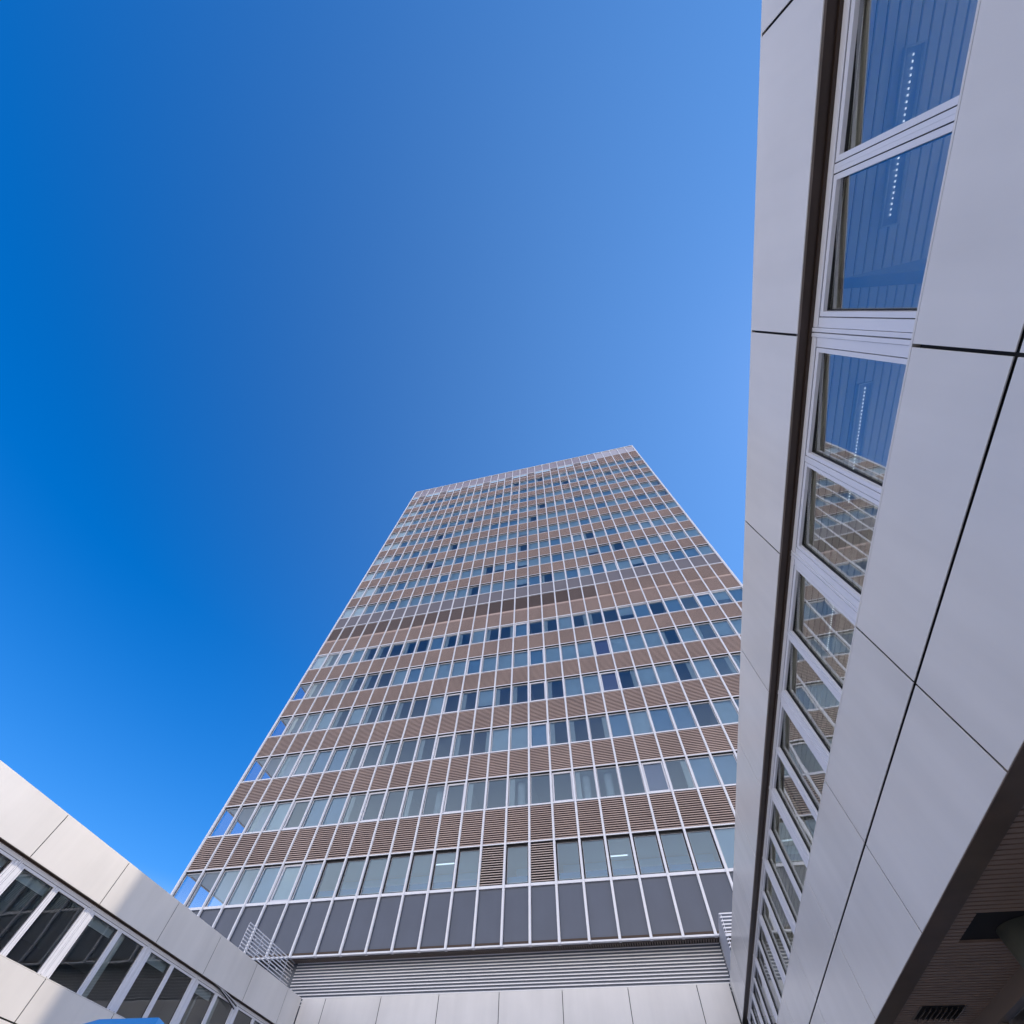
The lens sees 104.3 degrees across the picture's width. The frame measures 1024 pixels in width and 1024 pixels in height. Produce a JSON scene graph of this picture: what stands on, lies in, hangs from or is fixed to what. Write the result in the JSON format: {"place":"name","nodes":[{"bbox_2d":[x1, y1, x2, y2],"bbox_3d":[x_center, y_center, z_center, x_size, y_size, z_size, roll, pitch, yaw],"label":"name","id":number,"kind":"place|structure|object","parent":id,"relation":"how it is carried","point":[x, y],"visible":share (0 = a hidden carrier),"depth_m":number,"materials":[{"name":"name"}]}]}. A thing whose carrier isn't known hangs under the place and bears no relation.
{"place":"outdoors","nodes":[
{"label":"outdoors","id":0,"kind":"place"},
{"bbox_2d":[0,760,301,1023],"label":"office wing","id":1,"kind":"structure","parent":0,"point":[93,927],"depth_m":12.42,"materials":[{"name":"silver metal"}]},
{"bbox_2d":[0,842,22,881],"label":"window","id":2,"kind":"structure","parent":1,"relation":"in","point":[6,854],"depth_m":10.18,"materials":[{"name":"white metal"}]},
{"bbox_2d":[0,860,60,954],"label":"window","id":3,"kind":"structure","parent":1,"relation":"in","point":[28,874],"depth_m":10.55,"materials":[{"name":"white metal"}]},
{"bbox_2d":[3,883,92,974],"bbox_3d":[-12.436,11.256,10.637,0.090,1.594,1.332,-10,-64,7],"label":"window","id":4,"kind":"structure","parent":1,"relation":"in","point":[62,889],"depth_m":10.98,"materials":[{"name":"white metal"}]},
{"bbox_2d":[44,907,123,993],"bbox_3d":[-12.178,12.518,11.264,0.172,1.594,1.333,-10,-64,7],"label":"window","id":5,"kind":"structure","parent":1,"relation":"in","point":[98,920],"depth_m":11.68,"materials":[{"name":"white metal"}]},
{"bbox_2d":[79,926,149,1009],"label":"window","id":6,"kind":"structure","parent":1,"relation":"in","point":[125,932],"depth_m":11.99,"materials":[{"name":"white metal"}]},
{"bbox_2d":[113,945,175,1017],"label":"window","id":7,"kind":"structure","parent":1,"relation":"in","point":[155,957],"depth_m":12.90,"materials":[{"name":"white metal"}]},
{"bbox_2d":[145,961,197,1023],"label":"window","id":8,"kind":"structure","parent":1,"relation":"in","point":[178,966],"depth_m":13.47,"materials":[{"name":"white metal"}]},
{"bbox_2d":[176,976,218,1023],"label":"window","id":9,"kind":"structure","parent":1,"relation":"in","point":[202,988],"depth_m":14.18,"materials":[{"name":"white metal"}]},
{"bbox_2d":[204,990,236,1023],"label":"window","id":10,"kind":"structure","parent":1,"relation":"in","point":[219,995],"depth_m":14.67,"materials":[{"name":"white metal"}]},
{"bbox_2d":[212,982,237,1009],"bbox_3d":[-10.617,17.865,14.696,0.051,0.268,1.911,-10,-64,7],"label":"loose blind","id":11,"kind":"object","parent":1,"relation":"hanging from","point":[228,998],"visible":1,"depth_m":14.82,"materials":[{"name":"grey metal"}]},
{"bbox_2d":[230,1003,255,1023],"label":"window","id":12,"kind":"structure","parent":1,"relation":"in","point":[241,1008],"depth_m":15.45,"materials":[{"name":"white metal"}]},
{"bbox_2d":[239,922,294,985],"bbox_3d":[-10.930,20.097,17.668,0.156,1.344,4.579,-9,-64,6],"label":"louver screen","id":13,"kind":"object","parent":1,"relation":"on","point":[269,962],"visible":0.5,"depth_m":17.81,"materials":[{"name":"metal"}]},
{"bbox_2d":[0,0,761,907],"label":"sky","id":14,"kind":"structure","parent":0,"point":[276,276],"materials":[{"name":"blue"}]},
{"bbox_2d":[730,0,1023,1023],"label":"office wing","id":15,"kind":"structure","parent":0,"point":[878,856],"depth_m":3.94,"materials":[{"name":"silver metal"}]},
{"bbox_2d":[718,912,731,974],"bbox_3d":[11.489,16.389,14.990,6.560,1.344,2.750,-11,-64,8],"label":"louver screen","id":16,"kind":"object","parent":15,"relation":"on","point":[724,944],"visible":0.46,"depth_m":15.36,"materials":[{"name":"grey metal"}]},
{"bbox_2d":[749,992,760,1023],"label":"window","id":17,"kind":"structure","parent":15,"relation":"in","point":[751,1001],"depth_m":13.22,"materials":[{"name":"white metal"}]},
{"bbox_2d":[750,973,768,1023],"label":"window","id":18,"kind":"structure","parent":15,"relation":"in","point":[752,985],"depth_m":12.47,"materials":[{"name":"white metal"}]},
{"bbox_2d":[752,957,776,1023],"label":"window","id":19,"kind":"structure","parent":15,"relation":"in","point":[754,968],"depth_m":11.81,"materials":[{"name":"white metal"}]},
{"bbox_2d":[753,935,779,1019],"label":"window","id":20,"kind":"structure","parent":15,"relation":"in","point":[756,945],"depth_m":11.12,"materials":[{"name":"white metal"}]},
{"bbox_2d":[755,914,783,1002],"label":"window","id":21,"kind":"structure","parent":15,"relation":"in","point":[759,927],"depth_m":10.52,"materials":[{"name":"white metal"}]},
{"bbox_2d":[757,888,788,980],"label":"window","id":22,"kind":"structure","parent":15,"relation":"in","point":[761,901],"depth_m":9.87,"materials":[{"name":"white metal"}]},
{"bbox_2d":[760,859,793,956],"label":"window","id":23,"kind":"structure","parent":15,"relation":"in","point":[764,873],"depth_m":9.27,"materials":[{"name":"white metal"}]},
{"bbox_2d":[763,826,800,929],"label":"window","id":24,"kind":"structure","parent":15,"relation":"in","point":[767,839],"depth_m":8.63,"materials":[{"name":"white metal"}]},
{"bbox_2d":[766,790,807,899],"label":"window","id":25,"kind":"structure","parent":15,"relation":"in","point":[771,805],"depth_m":8.03,"materials":[{"name":"white metal"}]},
{"bbox_2d":[769,744,816,860],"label":"window","id":26,"kind":"structure","parent":15,"relation":"in","point":[775,765],"depth_m":7.40,"materials":[{"name":"white metal"}]},
{"bbox_2d":[773,695,826,818],"bbox_3d":[4.721,4.053,6.386,0.090,1.594,1.365,-11,-64,7],"label":"window","id":27,"kind":"structure","parent":15,"relation":"in","point":[781,711],"depth_m":6.80,"materials":[{"name":"white metal"}]},
{"bbox_2d":[779,629,839,762],"bbox_3d":[4.391,2.768,5.750,0.090,1.594,1.380,-11,-64,7],"label":"window","id":28,"kind":"structure","parent":15,"relation":"in","point":[788,643],"depth_m":6.17,"materials":[{"name":"white metal"}]},
{"bbox_2d":[784,556,856,697],"bbox_3d":[4.081,1.562,5.153,0.090,1.594,1.380,-11,-64,7],"label":"window","id":29,"kind":"structure","parent":15,"relation":"in","point":[796,569],"depth_m":5.54,"materials":[{"name":"white metal"}]},
{"bbox_2d":[821,574,844,654],"bbox_3d":[5.015,1.639,6.242,0.170,0.030,1.600,-11,-64,8],"label":"ceiling light","id":30,"kind":"object","parent":15,"relation":"attached to","point":[830,626],"visible":0.64,"depth_m":6.36,"materials":[{"name":"white"}]},
{"bbox_2d":[792,457,879,608],"bbox_3d":[3.748,0.266,4.511,0.090,1.594,1.388,-11,-64,7],"label":"window","id":31,"kind":"structure","parent":15,"relation":"in","point":[849,591],"depth_m":4.92,"materials":[{"name":"white metal"}]},
{"bbox_2d":[801,337,909,497],"bbox_3d":[3.436,-0.947,3.911,0.090,1.594,1.388,-11,-64,7],"label":"window","id":32,"kind":"structure","parent":15,"relation":"in","point":[886,352],"depth_m":4.24,"materials":[{"name":"white metal"}]},
{"bbox_2d":[840,380,874,508],"bbox_3d":[4.356,-0.792,5.040,0.170,0.030,1.680,-11,-64,8],"label":"ceiling light","id":33,"kind":"object","parent":15,"relation":"attached to","point":[861,410],"visible":0.81,"depth_m":4.95,"materials":[{"name":"white"}]},
{"bbox_2d":[813,113,955,331],"bbox_3d":[3.107,-2.226,3.278,0.090,1.594,1.341,-11,-64,7],"label":"window","id":34,"kind":"structure","parent":15,"relation":"in","point":[897,320],"depth_m":3.64,"materials":[{"name":"white metal"}]},
{"bbox_2d":[828,0,958,171],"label":"window","id":35,"kind":"structure","parent":15,"relation":"in","point":[853,10],"depth_m":3.29,"materials":[{"name":"white metal"}]},
{"bbox_2d":[878,39,926,228],"bbox_3d":[3.634,-3.457,3.723,0.170,0.030,1.340,-11,-64,8],"label":"ceiling light","id":36,"kind":"object","parent":15,"relation":"attached to","point":[910,75],"visible":0.82,"depth_m":3.64,"materials":[{"name":"white"}]},
{"label":"ground","id":37,"kind":"structure","parent":0,"visible":0},
{"bbox_2d":[84,1017,164,1023],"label":"canopy tent","id":38,"kind":"object","parent":37,"relation":"on","point":[158,1020],"visible":1,"depth_m":6.07,"materials":[{"name":"blue fabric"}]},
{"bbox_2d":[171,445,775,1023],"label":"office tower","id":39,"kind":"structure","parent":37,"relation":"on","point":[517,703],"depth_m":25.48,"materials":[{"name":"metal"}]},
{"bbox_2d":[246,804,273,832],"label":"window","id":40,"kind":"structure","parent":39,"relation":"in","point":[260,812],"depth_m":25.65,"materials":[{"name":"grey glass"}]},
{"bbox_2d":[248,866,280,903],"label":"window","id":41,"kind":"structure","parent":39,"relation":"in","point":[265,885],"depth_m":22.08,"materials":[{"name":"blue glass"}]},
{"bbox_2d":[264,802,291,830],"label":"window","id":42,"kind":"structure","parent":39,"relation":"in","point":[277,820],"depth_m":25.35,"materials":[{"name":"blue glass"}]},
{"bbox_2d":[269,864,301,901],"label":"window","id":43,"kind":"structure","parent":39,"relation":"in","point":[284,886],"depth_m":21.91,"materials":[{"name":"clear glass"}]},
{"bbox_2d":[275,754,299,777],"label":"window","id":44,"kind":"structure","parent":39,"relation":"in","point":[290,756],"depth_m":28.63,"materials":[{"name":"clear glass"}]},
{"bbox_2d":[291,862,322,899],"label":"window","id":45,"kind":"structure","parent":39,"relation":"in","point":[307,883],"depth_m":21.73,"materials":[{"name":"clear glass"}]},
{"bbox_2d":[302,798,328,826],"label":"window","id":46,"kind":"structure","parent":39,"relation":"in","point":[317,809],"depth_m":24.99,"materials":[{"name":"blue glass"}]},
{"bbox_2d":[309,750,331,773],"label":"window","id":47,"kind":"structure","parent":39,"relation":"in","point":[322,758],"depth_m":28.12,"materials":[{"name":"blue glass"}]},
{"bbox_2d":[315,711,334,729],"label":"window","id":48,"kind":"structure","parent":39,"relation":"in","point":[327,717],"depth_m":31.31,"materials":[{"name":"blue glass"}]},
{"bbox_2d":[321,796,346,824],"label":"window","id":49,"kind":"structure","parent":39,"relation":"in","point":[336,807],"depth_m":24.83,"materials":[{"name":"blue glass"}]},
{"bbox_2d":[313,860,358,898],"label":"window","id":50,"kind":"structure","parent":39,"relation":"in","point":[347,885],"depth_m":21.85,"materials":[{"name":"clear glass"}]},
{"bbox_2d":[326,748,348,771],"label":"window","id":51,"kind":"structure","parent":39,"relation":"in","point":[339,757],"depth_m":27.94,"materials":[{"name":"blue glass"}]},
{"bbox_2d":[341,794,365,822],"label":"window","id":52,"kind":"structure","parent":39,"relation":"in","point":[352,797],"depth_m":24.79,"materials":[{"name":"grey glass"}]},
{"bbox_2d":[344,746,365,768],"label":"window","id":53,"kind":"structure","parent":39,"relation":"in","point":[348,764],"depth_m":27.93,"materials":[{"name":"grey glass"}]},
{"bbox_2d":[346,707,365,725],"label":"window","id":54,"kind":"structure","parent":39,"relation":"in","point":[357,714],"depth_m":30.97,"materials":[{"name":"blue glass"}]},
{"bbox_2d":[336,858,381,896],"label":"window","id":55,"kind":"structure","parent":39,"relation":"in","point":[372,883],"depth_m":21.77,"materials":[{"name":"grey glass"}]},
{"bbox_2d":[361,791,385,820],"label":"window","id":56,"kind":"structure","parent":39,"relation":"in","point":[376,793],"depth_m":24.71,"materials":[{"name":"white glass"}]},
{"bbox_2d":[359,857,404,894],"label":"window","id":57,"kind":"structure","parent":39,"relation":"in","point":[397,881],"depth_m":21.58,"materials":[{"name":"grey glass"}]},
{"bbox_2d":[379,741,399,764],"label":"window","id":58,"kind":"structure","parent":39,"relation":"in","point":[387,747],"depth_m":27.60,"materials":[{"name":"grey glass"}]},
{"bbox_2d":[382,855,426,893],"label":"window","id":59,"kind":"structure","parent":39,"relation":"in","point":[414,880],"depth_m":21.24,"materials":[{"name":"grey glass"}]},
{"bbox_2d":[401,787,424,816],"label":"window","id":60,"kind":"structure","parent":39,"relation":"in","point":[410,794],"depth_m":24.30,"materials":[{"name":"grey glass"}]},
{"bbox_2d":[415,737,435,760],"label":"window","id":61,"kind":"structure","parent":39,"relation":"in","point":[422,740],"depth_m":27.27,"materials":[{"name":"grey glass"}]},
{"bbox_2d":[406,853,448,891],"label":"window","id":62,"kind":"structure","parent":39,"relation":"in","point":[437,878],"depth_m":21.07,"materials":[{"name":"grey glass"}]},
{"bbox_2d":[422,785,444,814],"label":"window","id":63,"kind":"structure","parent":39,"relation":"in","point":[438,802],"depth_m":24.32,"materials":[{"name":"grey glass"}]},
{"bbox_2d":[427,696,443,714],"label":"window","id":64,"kind":"structure","parent":39,"relation":"in","point":[436,703],"depth_m":30.04,"materials":[{"name":"blue glass"}]},
{"bbox_2d":[430,851,470,889],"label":"window","id":65,"kind":"structure","parent":39,"relation":"in","point":[461,876],"depth_m":20.90,"materials":[{"name":"grey glass"}]},
{"bbox_2d":[443,783,464,812],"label":"window","id":66,"kind":"structure","parent":39,"relation":"in","point":[457,784],"depth_m":23.96,"materials":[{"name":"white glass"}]},
{"bbox_2d":[453,732,471,755],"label":"window","id":67,"kind":"structure","parent":39,"relation":"in","point":[458,739],"depth_m":26.93,"materials":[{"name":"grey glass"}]},
{"bbox_2d":[455,849,479,887],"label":"window","id":68,"kind":"structure","parent":39,"relation":"in","point":[474,875],"depth_m":20.19,"materials":[{"name":"grey glass"}]},
{"bbox_2d":[465,781,485,810],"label":"window","id":69,"kind":"structure","parent":39,"relation":"in","point":[468,798],"depth_m":23.77,"materials":[{"name":"grey glass"}]},
{"bbox_2d":[472,730,489,752],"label":"window","id":70,"kind":"structure","parent":39,"relation":"in","point":[486,731],"depth_m":26.76,"materials":[{"name":"grey glass"}]},
{"bbox_2d":[477,689,493,707],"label":"window","id":71,"kind":"structure","parent":39,"relation":"in","point":[485,698],"depth_m":29.57,"materials":[{"name":"blue glass"}]},
{"bbox_2d":[491,727,508,751],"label":"window","id":72,"kind":"structure","parent":39,"relation":"in","point":[500,736],"depth_m":26.38,"materials":[{"name":"blue glass"}]},
{"bbox_2d":[505,844,527,884],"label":"window","id":73,"kind":"structure","parent":39,"relation":"in","point":[521,874],"depth_m":20.00,"materials":[{"name":"grey glass"}]},
{"bbox_2d":[508,776,527,805],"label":"window","id":74,"kind":"structure","parent":39,"relation":"in","point":[521,785],"depth_m":23.49,"materials":[{"name":"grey glass"}]},
{"bbox_2d":[510,725,527,748],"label":"window","id":75,"kind":"structure","parent":39,"relation":"in","point":[519,734],"depth_m":26.19,"materials":[{"name":"blue glass"}]},
{"bbox_2d":[530,722,547,746],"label":"window","id":76,"kind":"structure","parent":39,"relation":"in","point":[538,732],"depth_m":25.99,"materials":[{"name":"blue glass"}]},
{"bbox_2d":[547,679,563,698],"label":"window","id":77,"kind":"structure","parent":39,"relation":"in","point":[549,683],"depth_m":29.05,"materials":[{"name":"blue glass"}]},
{"bbox_2d":[549,720,567,744],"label":"window","id":78,"kind":"structure","parent":39,"relation":"in","point":[551,724],"depth_m":26.10,"materials":[{"name":"grey glass"}]},
{"bbox_2d":[552,771,573,801],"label":"window","id":79,"kind":"structure","parent":39,"relation":"in","point":[566,772],"depth_m":23.06,"materials":[{"name":"white metal"}]},
{"bbox_2d":[556,840,587,880],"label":"window","id":80,"kind":"structure","parent":39,"relation":"in","point":[571,872],"depth_m":19.97,"materials":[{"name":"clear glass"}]},
{"bbox_2d":[564,676,581,695],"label":"window","id":81,"kind":"structure","parent":39,"relation":"in","point":[572,685],"depth_m":28.64,"materials":[{"name":"blue glass"}]},
{"bbox_2d":[569,718,588,741],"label":"window","id":82,"kind":"structure","parent":39,"relation":"in","point":[571,722],"depth_m":25.84,"materials":[{"name":"grey glass"}]},
{"bbox_2d":[574,769,597,798],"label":"window","id":83,"kind":"structure","parent":39,"relation":"in","point":[587,791],"depth_m":22.96,"materials":[{"name":"grey glass"}]},
{"bbox_2d":[582,674,600,693],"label":"window","id":84,"kind":"structure","parent":39,"relation":"in","point":[591,684],"depth_m":28.46,"materials":[{"name":"blue glass"}]},
{"bbox_2d":[581,838,608,878],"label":"window","id":85,"kind":"structure","parent":39,"relation":"in","point":[595,870],"depth_m":19.79,"materials":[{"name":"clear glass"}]},
{"bbox_2d":[588,715,609,739],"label":"window","id":86,"kind":"structure","parent":39,"relation":"in","point":[605,725],"depth_m":25.58,"materials":[{"name":"grey glass"}]},
{"bbox_2d":[596,766,621,796],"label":"window","id":87,"kind":"structure","parent":39,"relation":"in","point":[610,791],"depth_m":22.91,"materials":[{"name":"grey glass"}]},
{"bbox_2d":[600,671,619,690],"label":"window","id":88,"kind":"structure","parent":39,"relation":"in","point":[609,680],"depth_m":28.27,"materials":[{"name":"blue glass"}]},
{"bbox_2d":[608,712,630,736],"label":"window","id":89,"kind":"structure","parent":39,"relation":"in","point":[619,725],"depth_m":25.30,"materials":[{"name":"blue glass"}]},
{"bbox_2d":[606,836,636,876],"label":"window","id":90,"kind":"structure","parent":39,"relation":"in","point":[626,867],"depth_m":19.70,"materials":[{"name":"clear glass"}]},
{"bbox_2d":[618,669,638,688],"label":"window","id":91,"kind":"structure","parent":39,"relation":"in","point":[632,671],"depth_m":28.25,"materials":[{"name":"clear glass"}]},
{"bbox_2d":[628,710,652,733],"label":"window","id":92,"kind":"structure","parent":39,"relation":"in","point":[640,722],"depth_m":25.14,"materials":[{"name":"blue glass"}]},
{"bbox_2d":[636,666,658,685],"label":"window","id":93,"kind":"structure","parent":39,"relation":"in","point":[646,675],"depth_m":27.96,"materials":[{"name":"blue glass"}]},
{"bbox_2d":[632,833,665,874],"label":"window","id":94,"kind":"structure","parent":39,"relation":"in","point":[652,865],"depth_m":19.48,"materials":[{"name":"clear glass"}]},
{"bbox_2d":[641,761,669,791],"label":"window","id":95,"kind":"structure","parent":39,"relation":"in","point":[656,780],"depth_m":22.18,"materials":[{"name":"grey glass"}]},
{"bbox_2d":[649,707,674,731],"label":"window","id":96,"kind":"structure","parent":39,"relation":"in","point":[661,719],"depth_m":24.96,"materials":[{"name":"blue glass"}]},
{"bbox_2d":[655,663,677,682],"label":"window","id":97,"kind":"structure","parent":39,"relation":"in","point":[665,672],"depth_m":27.76,"materials":[{"name":"blue glass"}]},
{"bbox_2d":[659,831,694,872],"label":"window","id":98,"kind":"structure","parent":39,"relation":"in","point":[677,863],"depth_m":19.24,"materials":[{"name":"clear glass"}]},
{"bbox_2d":[664,759,695,789],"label":"window","id":99,"kind":"structure","parent":39,"relation":"in","point":[684,765],"depth_m":22.09,"materials":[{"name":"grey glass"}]},
{"bbox_2d":[670,705,696,728],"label":"window","id":100,"kind":"structure","parent":39,"relation":"in","point":[683,718],"depth_m":24.78,"materials":[{"name":"blue glass"}]},
{"bbox_2d":[673,661,697,680],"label":"window","id":101,"kind":"structure","parent":39,"relation":"in","point":[689,666],"depth_m":27.72,"materials":[{"name":"glass"}]},
{"bbox_2d":[688,756,720,786],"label":"window","id":102,"kind":"structure","parent":39,"relation":"in","point":[703,770],"depth_m":21.83,"materials":[{"name":"blue glass"}]},
{"bbox_2d":[686,829,723,870],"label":"window","id":103,"kind":"structure","parent":39,"relation":"in","point":[703,861],"depth_m":19.00,"materials":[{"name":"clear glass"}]},
{"bbox_2d":[713,827,734,867],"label":"window","id":104,"kind":"structure","parent":39,"relation":"in","point":[725,836],"depth_m":18.98,"materials":[{"name":"blue glass"}]},
{"bbox_2d":[712,753,736,784],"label":"window","id":105,"kind":"structure","parent":39,"relation":"in","point":[726,764],"depth_m":21.78,"materials":[{"name":"blue glass"}]},
{"bbox_2d":[295,983,740,1023],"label":"wall","id":106,"kind":"structure","parent":37,"relation":"on","point":[713,1003],"depth_m":16.07,"materials":[{"name":"white concrete"}]},
{"bbox_2d":[290,943,731,1005],"bbox_3d":[-0.865,20.272,17.393,19.570,1.344,0.092,-11,-64,8],"label":"louver screen","id":107,"kind":"object","parent":106,"relation":"on","point":[516,972],"visible":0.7,"depth_m":17.31,"materials":[{"name":"grey metal"}]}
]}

